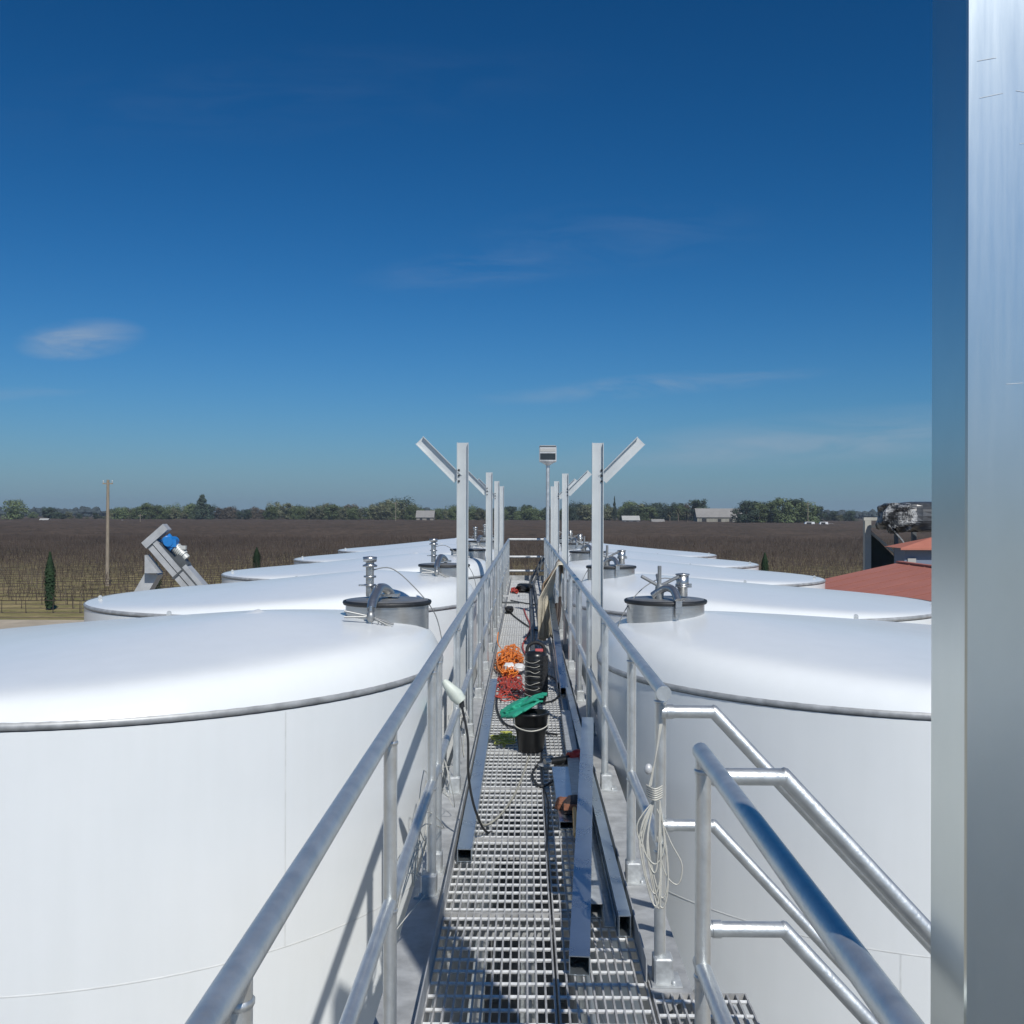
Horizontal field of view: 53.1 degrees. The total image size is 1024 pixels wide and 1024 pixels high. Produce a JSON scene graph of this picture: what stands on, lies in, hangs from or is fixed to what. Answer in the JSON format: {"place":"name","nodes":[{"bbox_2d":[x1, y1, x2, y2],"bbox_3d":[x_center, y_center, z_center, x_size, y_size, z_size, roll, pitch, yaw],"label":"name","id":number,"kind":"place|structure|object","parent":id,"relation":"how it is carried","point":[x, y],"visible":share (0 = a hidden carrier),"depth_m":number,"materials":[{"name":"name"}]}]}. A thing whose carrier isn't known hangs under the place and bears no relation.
{"place":"outdoors","nodes":[
{"label":"outdoors","id":0,"kind":"place"},
{"bbox_2d":[0,620,523,718],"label":"yard","id":1,"kind":"structure","parent":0,"point":[5,624],"depth_m":64.72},
{"bbox_2d":[825,561,931,600],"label":"shed","id":2,"kind":"structure","parent":1,"relation":"on","point":[906,579],"depth_m":30.50,"materials":[{"name":"red metal"}]},
{"bbox_2d":[862,517,916,569],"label":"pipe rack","id":3,"kind":"object","parent":1,"relation":"on","point":[876,553],"visible":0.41,"depth_m":50.11,"materials":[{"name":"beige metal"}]},
{"bbox_2d":[875,502,931,544],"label":"covered hopper","id":4,"kind":"object","parent":1,"relation":"on","point":[895,519],"visible":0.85,"depth_m":47.38,"materials":[{"name":"black metal"}]},
{"bbox_2d":[0,515,901,619],"bbox_3d":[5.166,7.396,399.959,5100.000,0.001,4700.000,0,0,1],"label":"vineyard ground","id":5,"kind":"structure","parent":0,"point":[35,610],"depth_m":116.84,"materials":[{"name":"soil"}]},
{"bbox_2d":[0,499,30,519],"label":"broadleaf tree","id":6,"kind":"object","parent":5,"relation":"on","point":[14,511],"visible":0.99,"depth_m":742.84,"materials":[{"name":"green plant"}]},
{"bbox_2d":[42,507,54,518],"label":"evergreen tree","id":7,"kind":"object","parent":5,"relation":"on","point":[46,513],"visible":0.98,"depth_m":824.29,"materials":[{"name":"green plant"}]},
{"bbox_2d":[44,552,55,609],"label":"cypress tree","id":8,"kind":"object","parent":5,"relation":"on","point":[50,580],"visible":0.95,"depth_m":72.90,"materials":[{"name":"green plant"}]},
{"bbox_2d":[103,480,112,585],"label":"utility pole","id":9,"kind":"object","parent":5,"relation":"on","point":[107,532],"visible":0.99,"depth_m":96.38,"materials":[{"name":"brown wood"}]},
{"bbox_2d":[111,506,130,518],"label":"broadleaf tree","id":10,"kind":"object","parent":5,"relation":"on","point":[119,511],"visible":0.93,"depth_m":782.97,"materials":[{"name":"green plant"}]},
{"bbox_2d":[136,503,154,518],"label":"broadleaf tree","id":11,"kind":"object","parent":5,"relation":"on","point":[145,514],"visible":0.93,"depth_m":788.04,"materials":[{"name":"green plant"}]},
{"bbox_2d":[147,505,166,518],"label":"broadleaf tree","id":12,"kind":"object","parent":5,"relation":"on","point":[155,508],"visible":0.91,"depth_m":781.53,"materials":[{"name":"green plant"}]},
{"bbox_2d":[156,505,172,518],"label":"broadleaf tree","id":13,"kind":"object","parent":5,"relation":"on","point":[168,511],"visible":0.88,"depth_m":780.55,"materials":[{"name":"green plant"}]},
{"bbox_2d":[188,494,214,519],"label":"pine tree","id":14,"kind":"object","parent":5,"relation":"on","point":[201,501],"visible":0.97,"depth_m":790.50,"materials":[{"name":"green plant"}]},
{"bbox_2d":[214,507,229,518],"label":"bare tree","id":15,"kind":"object","parent":5,"relation":"on","point":[218,511],"visible":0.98,"depth_m":845.58,"materials":[{"name":"green plant"}]},
{"bbox_2d":[252,547,260,567],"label":"cypress tree","id":16,"kind":"object","parent":5,"relation":"on","point":[256,556],"visible":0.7,"depth_m":112.95,"materials":[{"name":"green plant"}]},
{"bbox_2d":[262,505,278,519],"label":"broadleaf tree","id":17,"kind":"object","parent":5,"relation":"on","point":[271,511],"visible":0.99,"depth_m":788.73,"materials":[{"name":"green plant"}]},
{"bbox_2d":[278,503,293,518],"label":"broadleaf tree","id":18,"kind":"object","parent":5,"relation":"on","point":[286,514],"visible":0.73,"depth_m":837.95,"materials":[{"name":"green plant"}]},
{"bbox_2d":[287,505,304,519],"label":"broadleaf tree","id":19,"kind":"object","parent":5,"relation":"on","point":[295,513],"visible":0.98,"depth_m":790.55,"materials":[{"name":"green plant"}]},
{"bbox_2d":[306,507,318,519],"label":"broadleaf tree","id":20,"kind":"object","parent":5,"relation":"on","point":[311,513],"visible":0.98,"depth_m":800.89,"materials":[{"name":"green plant"}]},
{"bbox_2d":[321,504,341,519],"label":"broadleaf tree","id":21,"kind":"object","parent":5,"relation":"on","point":[331,514],"visible":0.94,"depth_m":793.18,"materials":[{"name":"green plant"}]},
{"bbox_2d":[341,506,359,519],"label":"broadleaf tree","id":22,"kind":"object","parent":5,"relation":"on","point":[350,515],"visible":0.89,"depth_m":788.05,"materials":[{"name":"green plant"}]},
{"bbox_2d":[366,503,383,519],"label":"broadleaf tree","id":23,"kind":"object","parent":5,"relation":"on","point":[372,507],"visible":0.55,"depth_m":810.55,"materials":[{"name":"green plant"}]},
{"bbox_2d":[376,502,393,519],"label":"broadleaf tree","id":24,"kind":"object","parent":5,"relation":"on","point":[386,513],"visible":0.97,"depth_m":793.02,"materials":[{"name":"green plant"}]},
{"bbox_2d":[389,496,414,518],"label":"evergreen tree","id":25,"kind":"object","parent":5,"relation":"on","point":[407,501],"visible":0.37,"depth_m":856.73,"materials":[{"name":"green plant"}]},
{"bbox_2d":[402,503,423,519],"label":"broadleaf tree","id":26,"kind":"object","parent":5,"relation":"on","point":[410,516],"visible":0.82,"depth_m":784.07,"materials":[{"name":"green plant"}]},
{"bbox_2d":[415,510,435,519],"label":"farmhouse","id":27,"kind":"object","parent":5,"relation":"on","point":[425,515],"visible":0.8,"depth_m":772.08,"materials":[{"name":"metal"}]},
{"bbox_2d":[0,506,877,518],"bbox_3d":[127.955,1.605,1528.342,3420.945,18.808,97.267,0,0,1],"label":"distant woods","id":28,"kind":"object","parent":5,"relation":"on","point":[86,511],"visible":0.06,"depth_m":1508.47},
{"bbox_2d":[0,518,931,612],"bbox_3d":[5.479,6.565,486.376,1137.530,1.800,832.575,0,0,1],"label":"bare vines","id":29,"kind":"object","parent":5,"relation":"on","point":[288,533],"visible":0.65,"depth_m":231.29,"materials":[{"name":"plant"}]},
{"bbox_2d":[468,504,479,519],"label":"broadleaf tree","id":30,"kind":"object","parent":5,"relation":"on","point":[471,516],"visible":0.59,"depth_m":814.53,"materials":[{"name":"green plant"}]},
{"bbox_2d":[515,504,541,519],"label":"broadleaf tree","id":31,"kind":"object","parent":5,"relation":"on","point":[526,512],"visible":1,"depth_m":777.84,"materials":[{"name":"green plant"}]},
{"bbox_2d":[579,504,591,519],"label":"broadleaf tree","id":32,"kind":"object","parent":5,"relation":"on","point":[587,513],"visible":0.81,"depth_m":786.03,"materials":[{"name":"green plant"}]},
{"bbox_2d":[620,504,642,520],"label":"evergreen tree","id":33,"kind":"object","parent":5,"relation":"on","point":[634,510],"visible":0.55,"depth_m":772.07,"materials":[{"name":"green plant"}]},
{"bbox_2d":[641,505,658,520],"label":"broadleaf tree","id":34,"kind":"object","parent":5,"relation":"on","point":[647,510],"visible":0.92,"depth_m":782.10,"materials":[{"name":"green plant"}]},
{"bbox_2d":[660,502,680,520],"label":"evergreen tree","id":35,"kind":"object","parent":5,"relation":"on","point":[669,509],"visible":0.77,"depth_m":776.00,"materials":[{"name":"green plant"}]},
{"bbox_2d":[687,499,709,520],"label":"evergreen tree","id":36,"kind":"object","parent":5,"relation":"on","point":[698,503],"visible":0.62,"depth_m":757.90,"materials":[{"name":"green plant"}]},
{"bbox_2d":[693,508,741,521],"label":"barn","id":37,"kind":"structure","parent":5,"relation":"on","point":[712,515],"depth_m":689.97,"materials":[{"name":"metal"}]},
{"bbox_2d":[730,500,760,522],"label":"evergreen tree","id":38,"kind":"object","parent":5,"relation":"on","point":[745,506],"visible":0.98,"depth_m":622.94,"materials":[{"name":"green plant"}]},
{"bbox_2d":[750,502,771,522],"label":"broadleaf tree","id":39,"kind":"object","parent":5,"relation":"on","point":[762,507],"visible":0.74,"depth_m":633.81,"materials":[{"name":"green plant"}]},
{"bbox_2d":[761,553,768,570],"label":"cypress tree","id":40,"kind":"object","parent":5,"relation":"on","point":[764,564],"visible":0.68,"depth_m":103.03,"materials":[{"name":"green plant"}]},
{"bbox_2d":[765,497,799,522],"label":"broadleaf tree","id":41,"kind":"object","parent":5,"relation":"on","point":[783,517],"visible":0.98,"depth_m":629.47,"materials":[{"name":"green plant"}]},
{"bbox_2d":[794,501,822,522],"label":"broadleaf tree","id":42,"kind":"object","parent":5,"relation":"on","point":[808,517],"visible":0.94,"depth_m":634.25,"materials":[{"name":"green plant"}]},
{"bbox_2d":[843,510,859,520],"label":"evergreen tree","id":43,"kind":"object","parent":5,"relation":"on","point":[847,514],"visible":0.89,"depth_m":794.14,"materials":[{"name":"green plant"}]},
{"bbox_2d":[0,0,932,513],"label":"sky","id":44,"kind":"structure","parent":0,"point":[257,253],"materials":[{"name":"blue"}]},
{"bbox_2d":[485,736,568,1023],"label":"concrete slab","id":45,"kind":"structure","parent":0,"point":[513,1002],"depth_m":16.16,"materials":[{"name":"concrete"}]},
{"bbox_2d":[135,524,207,590],"bbox_3d":[-7.087,3.746,27.191,6.178,6.854,1.300,0,0,1],"label":"elevator conveyor","id":46,"kind":"object","parent":45,"relation":"on","point":[169,553],"visible":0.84,"depth_m":26.83,"materials":[{"name":"metal"}]},
{"bbox_2d":[0,556,442,1023],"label":"storage tank","id":47,"kind":"object","parent":45,"relation":"on","point":[171,785],"visible":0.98,"depth_m":5.22,"materials":[{"name":"metal"}]},
{"bbox_2d":[83,538,476,1022],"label":"storage tank","id":48,"kind":"object","parent":45,"relation":"on","point":[435,582],"visible":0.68,"depth_m":11.00,"materials":[{"name":"metal"}]},
{"bbox_2d":[221,536,490,945],"bbox_3d":[-2.581,3.675,17.231,4.651,6.712,4.651,0,0,1],"label":"storage tank","id":49,"kind":"object","parent":45,"relation":"on","point":[412,561],"visible":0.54,"depth_m":16.26,"materials":[{"name":"metal"}]},
{"bbox_2d":[293,527,498,835],"bbox_3d":[-2.514,3.680,22.431,4.651,6.712,4.651,0,0,1],"label":"storage tank","id":50,"kind":"object","parent":45,"relation":"on","point":[480,540],"visible":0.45,"depth_m":21.56,"materials":[{"name":"metal"}]},
{"bbox_2d":[338,524,499,553],"bbox_3d":[-2.447,3.685,27.631,4.651,6.712,4.651,0,0,1],"label":"storage tank","id":51,"kind":"object","parent":45,"relation":"on","point":[402,545],"visible":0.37,"depth_m":26.75,"materials":[{"name":"metal"}]},
{"bbox_2d":[374,577,692,1023],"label":"catwalk","id":52,"kind":"object","parent":45,"relation":"on","point":[429,926],"visible":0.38,"depth_m":4.63,"materials":[{"name":"metal"}]},
{"bbox_2d":[185,539,509,1023],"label":"guardrail","id":53,"kind":"object","parent":52,"relation":"on","point":[228,997],"visible":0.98,"depth_m":3.19,"materials":[{"name":"metal"}]},
{"bbox_2d":[412,770,443,885],"bbox_3d":[-0.404,1.462,4.688,0.115,0.507,0.550,0,0,6],"label":"tie wire","id":54,"kind":"object","parent":53,"relation":"attached to","point":[414,866],"visible":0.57,"depth_m":4.74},
{"bbox_2d":[442,738,454,806],"bbox_3d":[-0.379,1.444,5.604,0.117,0.449,0.560,0,0,1],"label":"tie wire","id":55,"kind":"object","parent":53,"relation":"attached to","point":[446,766],"visible":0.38,"depth_m":5.68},
{"bbox_2d":[397,841,424,928],"bbox_3d":[-0.415,1.543,4.101,0.134,0.283,0.599,0,0,1],"label":"tie wire","id":56,"kind":"object","parent":52,"relation":"on","point":[411,864],"visible":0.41,"depth_m":4.20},
{"bbox_2d":[416,436,468,713],"bbox_3d":[-0.629,0.569,9.338,0.514,2.522,0.120,0,0,1],"label":"channel post","id":57,"kind":"object","parent":52,"relation":"attached to","point":[460,475],"visible":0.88,"depth_m":9.35,"materials":[{"name":"white metal"}]},
{"bbox_2d":[442,679,507,833],"bbox_3d":[-0.140,1.302,5.516,0.141,0.889,0.694,0,0,29],"label":"work lamp","id":58,"kind":"object","parent":52,"relation":"on","point":[456,695],"visible":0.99,"depth_m":5.24,"materials":[{"name":"plastic"}]},
{"bbox_2d":[457,679,496,861],"bbox_3d":[-0.208,1.690,7.617,0.072,0.064,5.170,0,0,1],"label":"square tube","id":59,"kind":"object","parent":52,"relation":"on","point":[465,847],"visible":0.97,"depth_m":6.27,"materials":[{"name":"metal"}]},
{"bbox_2d":[469,472,492,628],"bbox_3d":[-0.539,0.576,16.188,0.514,2.522,0.120,0,0,1],"label":"channel post","id":60,"kind":"object","parent":52,"relation":"attached to","point":[481,488],"visible":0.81,"depth_m":16.20,"materials":[{"name":"white metal"}]},
{"bbox_2d":[478,479,499,558],"bbox_3d":[-0.484,0.580,20.587,0.514,2.522,0.120,0,0,1],"label":"channel post","id":61,"kind":"object","parent":52,"relation":"attached to","point":[496,513],"visible":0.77,"depth_m":20.60,"materials":[{"name":"white metal"}]},
{"bbox_2d":[500,486,503,549],"bbox_3d":[-0.245,0.614,24.585,0.160,2.463,0.120,0,0,1],"label":"channel post","id":62,"kind":"object","parent":52,"relation":"attached to","point":[501,516],"visible":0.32,"depth_m":24.60,"materials":[{"name":"metal"}]},
{"bbox_2d":[490,731,515,747],"bbox_3d":[-0.067,1.712,7.757,0.202,0.033,0.542,0,0,1],"label":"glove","id":63,"kind":"object","parent":52,"relation":"on","point":[503,737],"visible":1,"depth_m":7.72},
{"bbox_2d":[476,756,529,825],"bbox_3d":[0.004,1.686,6.364,0.095,0.078,1.681,0,0,11],"label":"rope","id":64,"kind":"object","parent":52,"relation":"on","point":[500,814],"visible":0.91,"depth_m":6.08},
{"bbox_2d":[494,632,523,678],"bbox_3d":[-0.019,1.603,11.559,0.440,0.254,2.397,0,0,-7],"label":"extension cord","id":65,"kind":"object","parent":52,"relation":"on","point":[508,654],"visible":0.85,"depth_m":11.42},
{"bbox_2d":[495,673,523,701],"bbox_3d":[-0.025,1.704,10.108,0.329,0.049,1.721,0,0,1],"label":"air hose","id":66,"kind":"object","parent":52,"relation":"on","point":[509,684],"visible":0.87,"depth_m":9.97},
{"bbox_2d":[515,583,531,591],"bbox_3d":[0.259,1.664,22.597,0.385,0.155,1.129,0,0,1],"label":"duffel bag","id":67,"kind":"object","parent":52,"relation":"on","point":[520,587],"visible":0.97,"depth_m":22.21,"materials":[{"name":"black fabric"}]},
{"bbox_2d":[509,538,543,579],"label":"end gate","id":68,"kind":"structure","parent":52,"relation":"on","point":[522,577],"depth_m":26.18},
{"bbox_2d":[496,694,557,735],"bbox_3d":[-0.030,1.716,8.708,0.294,0.018,1.783,0,0,-16],"label":"power cable","id":69,"kind":"object","parent":52,"relation":"on","point":[508,725],"visible":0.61,"depth_m":8.36,"materials":[{"name":"black rubber"}]},
{"bbox_2d":[513,708,549,752],"bbox_3d":[0.137,1.583,7.388,0.270,0.282,0.289,0,0,1],"label":"bucket","id":70,"kind":"object","parent":52,"relation":"on","point":[531,726],"visible":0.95,"depth_m":7.31,"materials":[{"name":"black plastic"}]},
{"bbox_2d":[501,707,522,717],"bbox_3d":[-0.005,1.452,7.443,0.156,0.042,0.264,-32,13,-21],"label":"work glove","id":71,"kind":"object","parent":70,"relation":"on","point":[506,714],"visible":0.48,"depth_m":7.41,"materials":[{"name":"green rubber"}]},
{"bbox_2d":[500,692,547,715],"bbox_3d":[0.096,1.404,7.489,0.400,0.078,0.278,-27,-2,31],"label":"work glove","id":72,"kind":"object","parent":71,"relation":"on","point":[521,702],"visible":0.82,"depth_m":7.44,"materials":[{"name":"green rubber"}]},
{"bbox_2d":[506,700,542,718],"bbox_3d":[0.078,1.419,7.386,0.290,0.034,0.234,-25,-1,-32],"label":"work glove","id":73,"kind":"object","parent":70,"relation":"on","point":[523,709],"visible":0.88,"depth_m":7.30,"materials":[{"name":"green rubber"}]},
{"bbox_2d":[524,641,547,701],"bbox_3d":[0.220,1.454,9.341,0.214,0.551,0.218,0,0,1],"label":"coiled hose","id":74,"kind":"object","parent":52,"relation":"on","point":[536,671],"visible":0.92,"depth_m":9.27,"materials":[{"name":"black plastic"}]},
{"bbox_2d":[529,556,543,649],"bbox_3d":[0.365,1.415,19.006,0.350,0.642,13.219,0,0,2],"label":"steel bar","id":75,"kind":"object","parent":52,"relation":"on","point":[532,634],"visible":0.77,"depth_m":17.29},
{"bbox_2d":[532,558,544,610],"bbox_3d":[0.586,1.428,20.101,0.316,0.621,10.216,0,0,1],"label":"steel bar","id":76,"kind":"object","parent":52,"relation":"on","point":[533,584],"visible":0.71,"depth_m":23.56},
{"bbox_2d":[540,751,548,850],"bbox_3d":[0.202,1.718,6.296,0.040,0.009,2.200,0,0,1],"label":"power cable","id":77,"kind":"object","parent":52,"relation":"on","point":[548,807],"visible":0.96,"depth_m":5.91,"materials":[{"name":"black rubber"}]},
{"bbox_2d":[531,759,563,787],"bbox_3d":[0.224,1.707,6.736,0.196,0.036,0.703,0,0,11],"label":"power cable","id":78,"kind":"object","parent":52,"relation":"on","point":[535,782],"visible":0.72,"depth_m":6.56,"materials":[{"name":"black rubber"}]},
{"bbox_2d":[539,445,556,541],"bbox_3d":[0.892,0.042,25.590,0.430,3.409,0.400,0,0,1],"label":"floodlight pole","id":79,"kind":"object","parent":52,"relation":"on","point":[547,455],"visible":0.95,"depth_m":25.53,"materials":[{"name":"metal"}]},
{"bbox_2d":[551,486,553,547],"bbox_3d":[0.978,0.617,24.569,0.160,2.463,0.120,0,0,1],"label":"channel post","id":80,"kind":"object","parent":52,"relation":"attached to","point":[552,515],"visible":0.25,"depth_m":24.58,"materials":[{"name":"metal"}]},
{"bbox_2d":[552,639,559,689],"bbox_3d":[0.520,1.677,11.543,0.090,0.080,3.300,0,0,1],"label":"square tube","id":81,"kind":"object","parent":52,"relation":"on","point":[556,672],"visible":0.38,"depth_m":10.89,"materials":[{"name":"metal"}]},
{"bbox_2d":[549,596,567,694],"bbox_3d":[0.503,1.397,11.693,0.070,0.639,4.210,0,0,0],"label":"square tube","id":82,"kind":"object","parent":52,"relation":"on","point":[562,678],"visible":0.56,"depth_m":10.96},
{"bbox_2d":[538,749,579,766],"bbox_3d":[0.336,1.667,6.931,0.345,0.099,0.108,0,0,-24],"label":"angle grinder","id":83,"kind":"object","parent":52,"relation":"on","point":[554,761],"visible":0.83,"depth_m":6.90,"materials":[{"name":"black plastic"}]},
{"bbox_2d":[552,767,572,828],"bbox_3d":[0.315,1.696,6.145,0.110,0.040,1.200,0,0,0],"label":"square tube","id":84,"kind":"object","parent":52,"relation":"on","point":[561,781],"visible":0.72,"depth_m":6.21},
{"bbox_2d":[555,795,577,814],"bbox_3d":[0.319,1.649,5.755,0.167,0.096,0.218,0,0,13],"label":"tool pouch","id":85,"kind":"object","parent":84,"relation":"on","point":[561,801],"visible":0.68,"depth_m":5.74,"materials":[{"name":"leather"}]},
{"bbox_2d":[564,803,576,836],"bbox_3d":[0.336,1.634,5.432,0.105,0.040,0.476,0,0,1],"label":"hammer","id":86,"kind":"object","parent":85,"relation":"in","point":[571,807],"visible":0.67,"depth_m":5.57,"materials":[{"name":"brown wood"}]},
{"bbox_2d":[554,479,576,572],"bbox_3d":[1.072,0.584,20.567,0.514,2.522,0.120,0,0,1],"label":"channel post","id":87,"kind":"object","parent":52,"relation":"attached to","point":[557,495],"visible":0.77,"depth_m":20.58,"materials":[{"name":"white metal"}]},
{"bbox_2d":[562,470,591,576],"bbox_3d":[1.036,0.580,16.567,0.514,2.522,0.120,0,0,1],"label":"channel post","id":88,"kind":"object","parent":52,"relation":"attached to","point":[567,491],"visible":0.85,"depth_m":16.58,"materials":[{"name":"white metal"}]},
{"bbox_2d":[569,717,593,975],"bbox_3d":[0.380,1.550,5.344,0.078,0.343,3.114,0,0,5],"label":"square tube","id":89,"kind":"object","parent":52,"relation":"on","point":[579,946],"visible":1,"depth_m":4.58,"materials":[{"name":"metal"}]},
{"bbox_2d":[561,710,603,917],"bbox_3d":[0.402,1.693,6.469,0.075,0.062,4.250,0,0,1],"label":"square tube","id":90,"kind":"object","parent":52,"relation":"on","point":[573,767],"visible":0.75,"depth_m":6.32,"materials":[{"name":"metal"}]},
{"bbox_2d":[561,697,615,926],"bbox_3d":[0.439,1.704,6.843,0.050,0.040,5.200,0,0,1],"label":"channel bar","id":91,"kind":"object","parent":52,"relation":"on","point":[608,916],"visible":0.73,"depth_m":4.72,"materials":[{"name":"metal"}]},
{"bbox_2d":[564,663,630,936],"bbox_3d":[0.502,1.683,7.723,0.053,0.085,7.140,0,0,1],"label":"square tube","id":92,"kind":"object","parent":52,"relation":"on","point":[621,908],"visible":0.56,"depth_m":4.91,"materials":[{"name":"metal"}]},
{"bbox_2d":[544,538,682,987],"bbox_3d":[0.710,1.188,14.915,0.110,1.104,22.472,0,0,1],"label":"guardrail","id":93,"kind":"object","parent":52,"relation":"on","point":[663,974],"visible":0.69,"depth_m":4.78,"materials":[{"name":"metal"}]},
{"bbox_2d":[537,559,562,640],"bbox_3d":[0.529,1.167,13.756,0.391,1.021,1.776,0,0,1],"label":"jacket","id":94,"kind":"object","parent":93,"relation":"hanging from","point":[544,619],"visible":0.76,"depth_m":13.24,"materials":[{"name":"beige fabric"}]},
{"bbox_2d":[636,724,682,908],"bbox_3d":[0.529,1.094,3.676,0.168,0.659,0.044,0,0,1],"label":"rope coil","id":95,"kind":"object","parent":93,"relation":"hanging from","point":[648,769],"visible":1,"depth_m":3.67,"materials":[{"name":"fabric"}]},
{"bbox_2d":[591,437,644,714],"bbox_3d":[0.954,0.573,9.318,0.514,2.522,0.120,0,0,1],"label":"channel post","id":96,"kind":"object","parent":52,"relation":"attached to","point":[601,475],"visible":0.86,"depth_m":9.33,"materials":[{"name":"white metal"}]},
{"bbox_2d":[692,742,924,1023],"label":"guardrail","id":97,"kind":"object","parent":52,"relation":"on","point":[882,996],"visible":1,"depth_m":2.01,"materials":[{"name":"metal"}]},
{"bbox_2d":[930,0,1023,1023],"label":"metal post","id":98,"kind":"object","parent":52,"relation":"on","point":[977,777],"visible":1,"depth_m":1.29,"materials":[{"name":"metal"}]},
{"bbox_2d":[548,530,716,769],"bbox_3d":[3.054,3.763,26.459,4.560,6.690,4.560,0,0,1],"label":"storage tank","id":99,"kind":"object","parent":45,"relation":"on","point":[667,552],"visible":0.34,"depth_m":25.49,"materials":[{"name":"metal"}]},
{"bbox_2d":[548,531,758,835],"bbox_3d":[2.993,3.758,21.759,4.560,6.690,4.560,0,0,1],"label":"storage tank","id":100,"kind":"object","parent":45,"relation":"on","point":[572,546],"visible":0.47,"depth_m":20.85,"materials":[{"name":"metal"}]},
{"bbox_2d":[552,536,825,958],"bbox_3d":[2.932,3.753,17.060,4.560,6.690,4.560,0,0,1],"label":"storage tank","id":101,"kind":"object","parent":45,"relation":"on","point":[579,561],"visible":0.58,"depth_m":16.12,"materials":[{"name":"metal"}]},
{"bbox_2d":[569,545,930,1023],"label":"storage tank","id":102,"kind":"object","parent":45,"relation":"on","point":[621,582],"visible":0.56,"depth_m":11.21,"materials":[{"name":"metal"}]},
{"bbox_2d":[596,566,930,1023],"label":"storage tank","id":103,"kind":"object","parent":45,"relation":"on","point":[832,715],"visible":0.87,"depth_m":5.84,"materials":[{"name":"metal"}]},
{"bbox_2d":[652,704,930,1023],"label":"staircase","id":104,"kind":"structure","parent":45,"relation":"on","point":[852,854],"depth_m":2.81,"materials":[{"name":"metal"}]},
{"bbox_2d":[884,537,931,564],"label":"shed","id":105,"kind":"structure","parent":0,"point":[918,551],"depth_m":43.78,"materials":[{"name":"red metal"}]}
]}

